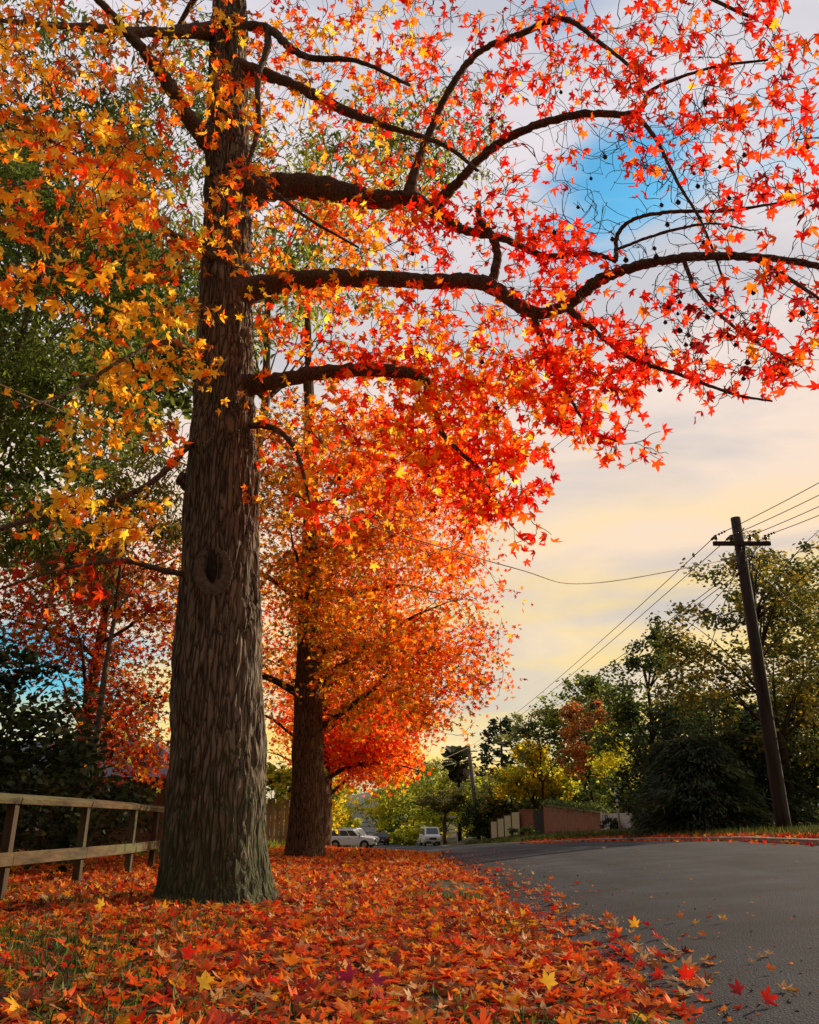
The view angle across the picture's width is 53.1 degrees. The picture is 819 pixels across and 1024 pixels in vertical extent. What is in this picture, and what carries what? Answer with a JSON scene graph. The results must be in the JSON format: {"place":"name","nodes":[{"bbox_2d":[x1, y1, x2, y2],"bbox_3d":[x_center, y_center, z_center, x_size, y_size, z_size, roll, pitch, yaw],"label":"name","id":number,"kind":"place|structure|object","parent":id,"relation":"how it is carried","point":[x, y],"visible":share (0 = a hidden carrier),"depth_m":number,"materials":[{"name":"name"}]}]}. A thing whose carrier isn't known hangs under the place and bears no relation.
{"place":"outdoors","nodes":[
{"label":"outdoors","id":0,"kind":"place"},
{"bbox_2d":[346,790,448,807],"bbox_3d":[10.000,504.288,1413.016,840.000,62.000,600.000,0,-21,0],"label":"hill","id":1,"kind":"structure","parent":0,"point":[359,796],"depth_m":1312.81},
{"bbox_2d":[0,808,818,1023],"bbox_3d":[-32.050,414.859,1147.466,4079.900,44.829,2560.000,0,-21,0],"label":"ground","id":2,"kind":"structure","parent":0,"point":[452,841],"depth_m":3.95,"materials":[{"name":"orange plant"}]},
{"bbox_2d":[0,626,128,871],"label":"dark shrub","id":3,"kind":"object","parent":2,"relation":"on","point":[56,769],"visible":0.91,"depth_m":11.27,"materials":[{"name":"green plant"}]},
{"bbox_2d":[0,743,161,863],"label":"dark shrub","id":4,"kind":"object","parent":2,"relation":"on","point":[111,795],"visible":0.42,"depth_m":13.59,"materials":[{"name":"green plant"}]},
{"bbox_2d":[0,793,163,898],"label":"timber fence","id":5,"kind":"object","parent":2,"relation":"on","point":[78,854],"visible":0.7,"depth_m":8.86,"materials":[{"name":"brown wood"}]},
{"bbox_2d":[0,741,168,849],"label":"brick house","id":6,"kind":"structure","parent":2,"relation":"on","point":[159,800],"depth_m":26.79,"materials":[{"name":"brown brick"}]},
{"bbox_2d":[0,805,41,830],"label":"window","id":7,"kind":"structure","parent":6,"relation":"in","point":[30,826],"depth_m":26.59,"materials":[{"name":"glass"}]},
{"bbox_2d":[0,482,182,845],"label":"autumn tree","id":8,"kind":"object","parent":2,"relation":"on","point":[117,725],"visible":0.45,"depth_m":19.00,"materials":[{"name":"brown plant"}]},
{"bbox_2d":[0,142,197,582],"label":"dense tree","id":9,"kind":"object","parent":2,"relation":"on","point":[48,480],"visible":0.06,"depth_m":24.40,"materials":[{"name":"green plant"}]},
{"bbox_2d":[27,433,188,861],"bbox_3d":[-5.905,2.313,16.130,3.624,8.734,2.697,0,-21,0],"label":"slender gum","id":10,"kind":"object","parent":2,"relation":"on","point":[165,491],"visible":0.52,"depth_m":16.67,"materials":[{"name":"green plant"}]},
{"bbox_2d":[0,0,280,579],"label":"gum tree","id":11,"kind":"object","parent":2,"relation":"on","point":[13,375],"visible":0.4,"depth_m":18.01,"materials":[{"name":"green plant"}]},
{"bbox_2d":[116,838,285,856],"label":"grass","id":12,"kind":"structure","parent":2,"relation":"on","point":[271,843],"depth_m":19.40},
{"bbox_2d":[194,970,214,991],"bbox_3d":[-0.800,1.819,3.182,0.088,0.076,0.022,5,-21,-12],"label":"fallen leaf","id":13,"kind":"object","parent":2,"relation":"on","point":[203,980],"visible":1,"depth_m":3.19,"materials":[{"name":"plant"}]},
{"bbox_2d":[266,796,290,844],"bbox_3d":[-4.475,8.920,23.395,3.400,1.576,0.075,0,-21,0],"label":"paling fence","id":14,"kind":"object","parent":2,"relation":"on","point":[271,809],"visible":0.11,"depth_m":23.41,"materials":[{"name":"brown wood"}]},
{"bbox_2d":[266,761,331,821],"bbox_3d":[-3.550,8.640,24.242,2.075,2.813,2.631,-17,-27,38],"label":"leafy shrub","id":15,"kind":"object","parent":2,"relation":"on","point":[280,779],"visible":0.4,"depth_m":23.96,"materials":[{"name":"green plant"}]},
{"bbox_2d":[269,767,351,833],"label":"roadside tree","id":16,"kind":"object","parent":2,"relation":"on","point":[339,808],"visible":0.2,"depth_m":69.96,"materials":[{"name":"yellow plant"}]},
{"bbox_2d":[131,73,511,459],"bbox_3d":[-3.214,-3.481,26.940,14.684,27.304,7.695,0,-21,0],"label":"gum tree","id":17,"kind":"object","parent":2,"relation":"on","point":[294,261],"visible":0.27,"depth_m":29.29,"materials":[{"name":"green plant"}]},
{"bbox_2d":[0,879,648,1023],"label":"grass","id":18,"kind":"structure","parent":2,"relation":"on","point":[111,956],"depth_m":3.85,"materials":[{"name":"plant"}]},
{"bbox_2d":[94,898,104,909],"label":"fallen leaf","id":19,"kind":"object","parent":18,"relation":"on","point":[100,904],"visible":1,"depth_m":5.68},
{"bbox_2d":[180,943,196,959],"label":"fallen leaf","id":20,"kind":"object","parent":18,"relation":"on","point":[187,951],"visible":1,"depth_m":3.85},
{"bbox_2d":[124,289,532,858],"bbox_3d":[-1.875,0.483,18.397,8.885,13.433,7.118,0,-21,0],"label":"autumn tree","id":21,"kind":"object","parent":2,"relation":"on","point":[313,657],"visible":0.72,"depth_m":16.52,"materials":[{"name":"brown plant"}]},
{"bbox_2d":[336,963,357,981],"bbox_3d":[-0.261,1.957,3.488,0.106,0.061,0.087,0,-21,0],"label":"fallen leaf","id":22,"kind":"object","parent":2,"relation":"on","point":[348,975],"visible":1,"depth_m":3.50,"materials":[{"name":"plant"}]},
{"bbox_2d":[332,781,365,828],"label":"roadside tree","id":23,"kind":"object","parent":2,"relation":"on","point":[363,809],"visible":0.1,"depth_m":91.34,"materials":[{"name":"yellow plant"}]},
{"bbox_2d":[333,815,364,828],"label":"roadside shrub","id":24,"kind":"object","parent":2,"relation":"on","point":[355,822],"visible":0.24,"depth_m":109.73,"materials":[{"name":"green plant"}]},
{"bbox_2d":[331,829,377,847],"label":"parked car","id":25,"kind":"object","parent":2,"relation":"on","point":[348,837],"visible":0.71,"depth_m":77.25,"materials":[{"name":"white paint"}]},
{"bbox_2d":[265,633,447,846],"bbox_3d":[-2.953,10.871,40.700,9.705,11.324,8.854,0,-21,0],"label":"autumn tree","id":26,"kind":"object","parent":2,"relation":"on","point":[381,781],"visible":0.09,"depth_m":39.90,"materials":[{"name":"brown plant"}]},
{"bbox_2d":[261,526,455,846],"bbox_3d":[-2.167,5.633,27.760,8.058,11.001,7.951,0,-21,0],"label":"autumn tree","id":27,"kind":"object","parent":2,"relation":"on","point":[353,757],"visible":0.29,"depth_m":26.58,"materials":[{"name":"brown plant"}]},
{"bbox_2d":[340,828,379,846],"bbox_3d":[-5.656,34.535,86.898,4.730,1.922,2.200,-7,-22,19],"label":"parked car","id":28,"kind":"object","parent":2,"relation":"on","point":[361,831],"visible":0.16,"depth_m":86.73,"materials":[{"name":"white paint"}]},
{"bbox_2d":[369,968,387,985],"bbox_3d":[-0.135,1.936,3.415,0.094,0.054,0.078,0,-21,0],"label":"fallen leaf","id":29,"kind":"object","parent":2,"relation":"on","point":[376,978],"visible":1,"depth_m":3.42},
{"bbox_2d":[361,768,414,832],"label":"roadside tree","id":30,"kind":"object","parent":2,"relation":"on","point":[386,805],"visible":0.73,"depth_m":120.47,"materials":[{"name":"green plant"}]},
{"bbox_2d":[360,778,430,832],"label":"background tree","id":31,"kind":"object","parent":2,"relation":"on","point":[372,817],"visible":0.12,"depth_m":140.40,"materials":[{"name":"green plant"}]},
{"bbox_2d":[389,822,428,844],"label":"roadside shrub","id":32,"kind":"object","parent":2,"relation":"on","point":[398,838],"visible":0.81,"depth_m":99.91,"materials":[{"name":"green plant"}]},
{"bbox_2d":[0,0,818,906],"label":"autumn tree","id":33,"kind":"object","parent":2,"relation":"on","point":[214,840],"visible":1,"depth_m":7.71,"materials":[{"name":"red plant"}]},
{"bbox_2d":[387,759,454,837],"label":"background tree","id":34,"kind":"object","parent":2,"relation":"on","point":[398,823],"visible":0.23,"depth_m":126.06,"materials":[{"name":"green plant"}]},
{"bbox_2d":[405,757,450,824],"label":"background tree","id":35,"kind":"object","parent":2,"relation":"on","point":[433,772],"visible":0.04,"depth_m":180.20,"materials":[{"name":"green plant"}]},
{"bbox_2d":[401,762,476,838],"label":"background tree","id":36,"kind":"object","parent":2,"relation":"on","point":[444,781],"visible":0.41,"depth_m":112.52,"materials":[{"name":"green plant"}]},
{"bbox_2d":[416,784,469,843],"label":"umbrella tree","id":37,"kind":"object","parent":2,"relation":"on","point":[457,799],"visible":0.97,"depth_m":96.16,"materials":[{"name":"green plant"}]},
{"bbox_2d":[440,745,476,840],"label":"palm","id":38,"kind":"object","parent":2,"relation":"on","point":[459,773],"visible":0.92,"depth_m":102.58,"materials":[{"name":"green plant"}]},
{"bbox_2d":[432,757,485,827],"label":"background tree","id":39,"kind":"object","parent":2,"relation":"on","point":[453,822],"visible":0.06,"depth_m":156.03,"materials":[{"name":"green plant"}]},
{"bbox_2d":[461,745,481,839],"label":"power pole","id":40,"kind":"object","parent":2,"relation":"on","point":[472,780],"visible":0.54,"depth_m":88.47,"materials":[{"name":"brown wood"}]},
{"bbox_2d":[450,767,493,829],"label":"background tree","id":41,"kind":"object","parent":2,"relation":"on","point":[467,780],"visible":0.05,"depth_m":122.66,"materials":[{"name":"green plant"}]},
{"bbox_2d":[457,795,509,838],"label":"clipped hedge shrub","id":42,"kind":"object","parent":2,"relation":"on","point":[465,823],"visible":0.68,"depth_m":85.55,"materials":[{"name":"green plant"}]},
{"bbox_2d":[451,772,523,837],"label":"background tree","id":43,"kind":"object","parent":2,"relation":"on","point":[481,779],"visible":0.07,"depth_m":97.64,"materials":[{"name":"green plant"}]},
{"bbox_2d":[474,715,522,780],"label":"bunya pine","id":44,"kind":"object","parent":2,"relation":"on","point":[499,753],"visible":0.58,"depth_m":120.02,"materials":[{"name":"green plant"}]},
{"bbox_2d":[490,811,519,837],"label":"cream panel fence","id":45,"kind":"object","parent":2,"relation":"on","point":[498,827],"visible":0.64,"depth_m":75.42,"materials":[{"name":"wood"}]},
{"bbox_2d":[469,765,542,829],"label":"background tree","id":46,"kind":"object","parent":2,"relation":"on","point":[488,791],"visible":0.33,"depth_m":85.37,"materials":[{"name":"green plant"}]},
{"bbox_2d":[507,825,538,835],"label":"shrub","id":47,"kind":"object","parent":2,"relation":"on","point":[511,831],"visible":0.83,"depth_m":66.99,"materials":[{"name":"green plant"}]},
{"bbox_2d":[518,809,535,834],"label":"brick pier wall","id":48,"kind":"structure","parent":2,"relation":"on","point":[526,816],"depth_m":70.49,"materials":[{"name":"brick"}]},
{"bbox_2d":[492,706,563,808],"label":"loose tree","id":49,"kind":"object","parent":2,"relation":"on","point":[527,731],"visible":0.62,"depth_m":80.49,"materials":[{"name":"green plant"}]},
{"bbox_2d":[487,738,581,808],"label":"yellow tree","id":50,"kind":"object","parent":2,"relation":"on","point":[519,784],"visible":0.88,"depth_m":80.99,"materials":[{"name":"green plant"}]},
{"bbox_2d":[534,810,544,834],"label":"timber gate","id":51,"kind":"structure","parent":2,"relation":"on","point":[539,819],"depth_m":68.79,"materials":[{"name":"wood"}]},
{"bbox_2d":[539,969,557,990],"bbox_3d":[0.591,1.992,3.486,0.083,0.082,0.026,-3,-21,7],"label":"fallen leaf","id":52,"kind":"object","parent":2,"relation":"on","point":[547,980],"visible":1,"depth_m":3.50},
{"bbox_2d":[517,778,590,809],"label":"background tree","id":53,"kind":"object","parent":2,"relation":"on","point":[552,797],"visible":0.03,"depth_m":86.43,"materials":[{"name":"green plant"}]},
{"bbox_2d":[542,804,600,832],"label":"brick wall","id":54,"kind":"structure","parent":2,"relation":"on","point":[558,820],"depth_m":60.79,"materials":[{"name":"brick"}]},
{"bbox_2d":[532,797,611,816],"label":"hedge","id":55,"kind":"object","parent":2,"relation":"on","point":[591,807],"visible":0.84,"depth_m":59.82,"materials":[{"name":"green plant"}]},
{"bbox_2d":[540,758,611,809],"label":"background tree","id":56,"kind":"object","parent":2,"relation":"on","point":[585,799],"visible":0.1,"depth_m":84.03,"materials":[{"name":"green plant"}]},
{"bbox_2d":[555,698,615,802],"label":"orange tree","id":57,"kind":"object","parent":2,"relation":"on","point":[574,752],"visible":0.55,"depth_m":70.53,"materials":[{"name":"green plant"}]},
{"bbox_2d":[528,669,649,806],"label":"broad tree","id":58,"kind":"object","parent":2,"relation":"on","point":[590,690],"visible":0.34,"depth_m":78.81,"materials":[{"name":"green plant"}]},
{"bbox_2d":[598,817,621,829],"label":"shrub","id":59,"kind":"object","parent":2,"relation":"on","point":[613,824],"visible":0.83,"depth_m":51.83,"materials":[{"name":"green plant"}]},
{"bbox_2d":[585,720,638,812],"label":"yellow tree","id":60,"kind":"object","parent":2,"relation":"on","point":[613,760],"visible":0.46,"depth_m":61.35,"materials":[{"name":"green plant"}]},
{"bbox_2d":[582,744,641,816],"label":"background tree","id":61,"kind":"object","parent":2,"relation":"on","point":[599,786],"visible":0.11,"depth_m":65.73,"materials":[{"name":"green plant"}]},
{"bbox_2d":[600,812,632,829],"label":"white wall","id":62,"kind":"structure","parent":2,"relation":"on","point":[624,819],"depth_m":51.82,"materials":[{"name":"paint"}]},
{"bbox_2d":[605,729,682,805],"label":"background tree","id":63,"kind":"object","parent":2,"relation":"on","point":[634,790],"visible":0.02,"depth_m":55.09,"materials":[{"name":"green plant"}]},
{"bbox_2d":[626,738,677,831],"bbox_3d":[10.336,10.812,32.151,4.156,3.824,4.276,0,-21,0],"label":"spreading conifer","id":64,"kind":"object","parent":2,"relation":"on","point":[659,747],"visible":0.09,"depth_m":32.56,"materials":[{"name":"green plant"}]},
{"bbox_2d":[605,698,702,828],"bbox_3d":[11.667,11.201,36.251,6.071,5.714,4.904,-8,-22,20],"label":"evergreen tree","id":65,"kind":"object","parent":2,"relation":"on","point":[667,732],"visible":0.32,"depth_m":36.47,"materials":[{"name":"green plant"}]},
{"bbox_2d":[573,621,749,827],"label":"broad tree","id":66,"kind":"object","parent":2,"relation":"on","point":[619,708],"visible":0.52,"depth_m":41.10,"materials":[{"name":"green plant"}]},
{"bbox_2d":[516,829,818,846],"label":"leaf litter","id":67,"kind":"object","parent":2,"relation":"on","point":[784,835],"visible":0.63,"depth_m":20.98,"materials":[{"name":"plant"}]},
{"bbox_2d":[623,735,774,839],"bbox_3d":[9.657,9.239,27.245,5.604,3.672,5.241,0,-21,0],"label":"bush","id":68,"kind":"object","parent":2,"relation":"on","point":[703,793],"visible":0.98,"depth_m":26.59,"materials":[{"name":"green plant"}]},
{"bbox_2d":[642,681,756,753],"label":"background tree","id":69,"kind":"object","parent":2,"relation":"on","point":[712,715],"visible":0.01,"depth_m":50.30,"materials":[{"name":"green plant"}]},
{"bbox_2d":[634,682,808,823],"bbox_3d":[12.499,9.935,33.637,7.055,5.985,5.658,0,-21,0],"label":"evergreen tree","id":70,"kind":"object","parent":2,"relation":"on","point":[706,729],"visible":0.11,"depth_m":33.67,"materials":[{"name":"green plant"}]},
{"bbox_2d":[643,527,818,824],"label":"open crowned tree","id":71,"kind":"object","parent":2,"relation":"on","point":[780,649],"visible":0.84,"depth_m":30.92,"materials":[{"name":"green plant"}]},
{"bbox_2d":[673,730,818,827],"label":"spreading conifer","id":72,"kind":"object","parent":2,"relation":"on","point":[758,764],"visible":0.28,"depth_m":29.36,"materials":[{"name":"green plant"}]},
{"bbox_2d":[713,516,791,829],"bbox_3d":[10.409,4.676,24.462,1.791,9.652,0.568,0,-21,0],"label":"power pole","id":73,"kind":"object","parent":2,"relation":"on","point":[776,781],"visible":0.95,"depth_m":24.32,"materials":[{"name":"brown wood"}]},
{"bbox_2d":[0,384,737,583],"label":"service cable","id":74,"kind":"object","parent":73,"relation":"attached to","point":[348,518],"visible":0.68,"depth_m":13.94,"materials":[{"name":"rubber"}]},
{"bbox_2d":[466,536,713,748],"bbox_3d":[7.662,13.457,57.526,0.090,1.284,68.503,1,-21,-3],"label":"overhead wire","id":75,"kind":"object","parent":73,"relation":"attached to","point":[712,538],"visible":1,"depth_m":34.09,"materials":[{"name":"black metal"}]},
{"bbox_2d":[471,536,729,748],"bbox_3d":[8.173,13.457,57.526,0.090,1.284,68.500,1,-21,-3],"label":"overhead wire","id":76,"kind":"object","parent":73,"relation":"attached to","point":[727,538],"visible":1,"depth_m":34.39,"materials":[{"name":"black metal"}]},
{"bbox_2d":[473,565,741,750],"bbox_3d":[8.561,14.053,57.310,0.090,0.685,68.463,1,-21,-3],"label":"overhead wire","id":77,"kind":"object","parent":73,"relation":"attached to","point":[632,647],"visible":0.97,"depth_m":34.86,"materials":[{"name":"black metal"}]},
{"bbox_2d":[478,569,743,750],"bbox_3d":[8.831,14.168,57.266,0.090,0.600,68.437,1,-21,-2],"label":"overhead wire","id":78,"kind":"object","parent":73,"relation":"attached to","point":[633,651],"visible":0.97,"depth_m":35.10,"materials":[{"name":"black metal"}]},
{"bbox_2d":[589,572,739,724],"bbox_3d":[11.513,8.533,41.954,0.090,0.823,35.589,-1,-21,4],"label":"overhead wire","id":79,"kind":"object","parent":73,"relation":"attached to","point":[737,575],"visible":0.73,"depth_m":29.76,"materials":[{"name":"black metal"}]},
{"bbox_2d":[679,562,737,738],"bbox_3d":[9.795,5.481,27.602,0.090,5.916,6.581,3,-21,-8],"label":"stay wire","id":80,"kind":"object","parent":73,"relation":"attached to","point":[735,570],"visible":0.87,"depth_m":26.94,"materials":[{"name":"black metal"}]},
{"bbox_2d":[718,483,817,534],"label":"overhead wire","id":81,"kind":"object","parent":73,"relation":"attached to","point":[764,511],"visible":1,"depth_m":25.02,"materials":[{"name":"black metal"}]},
{"bbox_2d":[732,495,818,535],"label":"overhead wire","id":82,"kind":"object","parent":73,"relation":"attached to","point":[773,516],"visible":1,"depth_m":25.01,"materials":[{"name":"black metal"}]},
{"bbox_2d":[747,559,818,621],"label":"overhead wire","id":83,"kind":"object","parent":73,"relation":"attached to","point":[778,590],"visible":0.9,"depth_m":26.14,"materials":[{"name":"black metal"}]},
{"bbox_2d":[749,555,818,574],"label":"overhead wire","id":84,"kind":"object","parent":73,"relation":"attached to","point":[754,557],"visible":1,"depth_m":24.28,"materials":[{"name":"black metal"}]},
{"bbox_2d":[751,506,818,535],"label":"overhead wire","id":85,"kind":"object","parent":73,"relation":"attached to","point":[753,534],"visible":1,"depth_m":25.16,"materials":[{"name":"black metal"}]},
{"bbox_2d":[691,703,818,816],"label":"background tree","id":86,"kind":"object","parent":2,"relation":"on","point":[809,802],"visible":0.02,"depth_m":41.34,"materials":[{"name":"green plant"}]},
{"bbox_2d":[716,697,818,823],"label":"evergreen tree","id":87,"kind":"object","parent":2,"relation":"on","point":[813,776],"visible":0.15,"depth_m":31.43,"materials":[{"name":"green plant"}]},
{"bbox_2d":[720,554,818,793],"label":"open crowned tree","id":88,"kind":"object","parent":2,"relation":"on","point":[797,564],"visible":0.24,"depth_m":35.09,"materials":[{"name":"green plant"}]},
{"bbox_2d":[727,680,818,818],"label":"background tree","id":89,"kind":"object","parent":2,"relation":"on","point":[803,732],"visible":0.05,"depth_m":45.82,"materials":[{"name":"green plant"}]},
{"bbox_2d":[0,0,818,800],"label":"sky","id":90,"kind":"structure","parent":0,"point":[742,460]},
{"bbox_2d":[351,812,818,1023],"bbox_3d":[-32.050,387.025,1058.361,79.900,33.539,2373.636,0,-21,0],"label":"road","id":91,"kind":"structure","parent":0,"point":[732,879],"depth_m":7.11,"materials":[{"name":"asphalt"}]},
{"bbox_2d":[373,833,389,844],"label":"dark hatchback","id":92,"kind":"object","parent":91,"relation":"on","point":[384,839],"visible":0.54,"depth_m":103.35,"materials":[{"name":"black paint"}]},
{"bbox_2d":[419,827,441,845],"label":"white van","id":93,"kind":"object","parent":91,"relation":"on","point":[429,835],"visible":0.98,"depth_m":92.75,"materials":[{"name":"paint"}]},
{"bbox_2d":[417,836,818,846],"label":"kerb","id":94,"kind":"structure","parent":91,"relation":"on","point":[799,840],"depth_m":20.43,"materials":[{"name":"concrete"}]},
{"bbox_2d":[624,944,633,954],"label":"fallen leaf","id":95,"kind":"object","parent":91,"relation":"on","point":[627,950],"visible":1,"depth_m":4.81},
{"bbox_2d":[628,916,639,926],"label":"fallen leaf","id":96,"kind":"object","parent":91,"relation":"on","point":[634,922],"visible":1,"depth_m":5.74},
{"bbox_2d":[634,952,647,961],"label":"fallen leaf","id":97,"kind":"object","parent":91,"relation":"on","point":[642,958],"visible":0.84,"depth_m":4.69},
{"bbox_2d":[645,956,662,970],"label":"fallen leaf","id":98,"kind":"object","parent":91,"relation":"on","point":[654,964],"visible":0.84,"depth_m":4.33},
{"bbox_2d":[650,966,663,978],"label":"fallen leaf","id":99,"kind":"object","parent":91,"relation":"on","point":[657,974],"visible":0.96,"depth_m":4.20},
{"bbox_2d":[676,962,693,983],"bbox_3d":[1.329,2.225,3.944,0.084,0.100,0.036,-11,-24,28],"label":"fallen leaf","id":100,"kind":"object","parent":91,"relation":"on","point":[685,972],"visible":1,"depth_m":3.95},
{"bbox_2d":[681,955,697,965],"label":"fallen leaf","id":101,"kind":"object","parent":91,"relation":"on","point":[688,960],"visible":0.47,"depth_m":4.39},
{"bbox_2d":[702,969,715,980],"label":"fallen leaf","id":102,"kind":"object","parent":91,"relation":"on","point":[708,977],"visible":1,"depth_m":4.02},
{"bbox_2d":[727,978,744,994],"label":"fallen leaf","id":103,"kind":"object","parent":91,"relation":"on","point":[737,988],"visible":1,"depth_m":3.65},
{"bbox_2d":[760,985,778,1005],"bbox_3d":[1.517,2.043,3.464,0.102,0.072,0.047,0,-21,0],"label":"fallen leaf","id":104,"kind":"object","parent":91,"relation":"on","point":[768,998],"visible":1,"depth_m":3.48,"materials":[{"name":"plant"}]},
{"bbox_2d":[777,980,792,989],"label":"fallen leaf","id":105,"kind":"object","parent":91,"relation":"on","point":[783,986],"visible":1,"depth_m":3.69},
{"bbox_2d":[614,787,620,828],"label":"white post","id":106,"kind":"object","parent":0,"point":[619,822],"visible":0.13,"depth_m":50.60,"materials":[{"name":"paint"}]},
{"bbox_2d":[464,821,818,844],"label":"grass","id":107,"kind":"structure","parent":0,"point":[608,832],"depth_m":28.42,"materials":[{"name":"plant"}]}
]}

